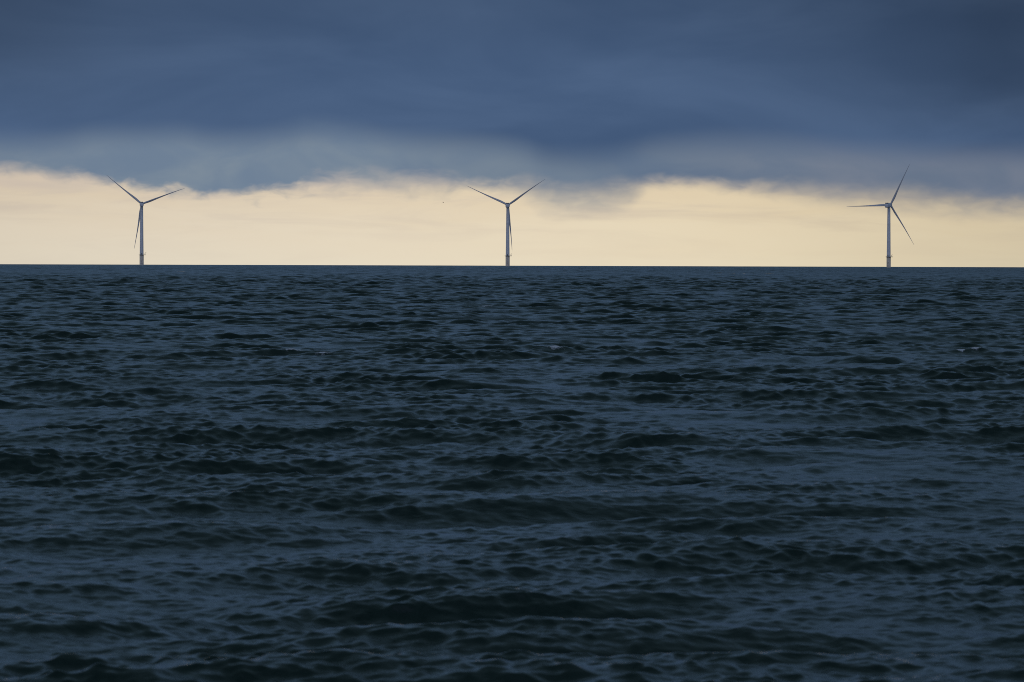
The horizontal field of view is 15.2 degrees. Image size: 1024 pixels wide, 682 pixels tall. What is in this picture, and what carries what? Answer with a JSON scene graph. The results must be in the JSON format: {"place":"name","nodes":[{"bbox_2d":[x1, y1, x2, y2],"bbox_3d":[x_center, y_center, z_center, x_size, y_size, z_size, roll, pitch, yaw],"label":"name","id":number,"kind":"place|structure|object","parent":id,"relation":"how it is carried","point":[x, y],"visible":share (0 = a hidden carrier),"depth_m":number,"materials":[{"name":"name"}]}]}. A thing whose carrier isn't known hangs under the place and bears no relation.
{"place":"outdoors","nodes":[
{"label":"outdoors","id":0,"kind":"place"},
{"bbox_2d":[0,264,1023,681],"bbox_3d":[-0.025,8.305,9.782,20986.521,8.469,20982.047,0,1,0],"label":"water","id":1,"kind":"structure","parent":0,"point":[504,474],"depth_m":90.58,"materials":[{"name":"blue liquid"}]},
{"bbox_2d":[108,176,181,264],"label":"wind turbine","id":2,"kind":"object","parent":1,"relation":"in","point":[140,219],"visible":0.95,"depth_m":4996.58,"materials":[{"name":"white metal"}]},
{"bbox_2d":[468,179,544,265],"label":"wind turbine","id":3,"kind":"object","parent":1,"relation":"in","point":[508,222],"visible":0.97,"depth_m":4996.66,"materials":[{"name":"white metal"}]},
{"bbox_2d":[847,164,911,266],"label":"wind turbine","id":4,"kind":"object","parent":1,"relation":"in","point":[888,206],"visible":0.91,"depth_m":4896.50,"materials":[{"name":"white metal"}]},
{"bbox_2d":[0,0,1023,266],"label":"sky","id":5,"kind":"structure","parent":0,"point":[290,132],"materials":[{"name":"blue"}]}
]}

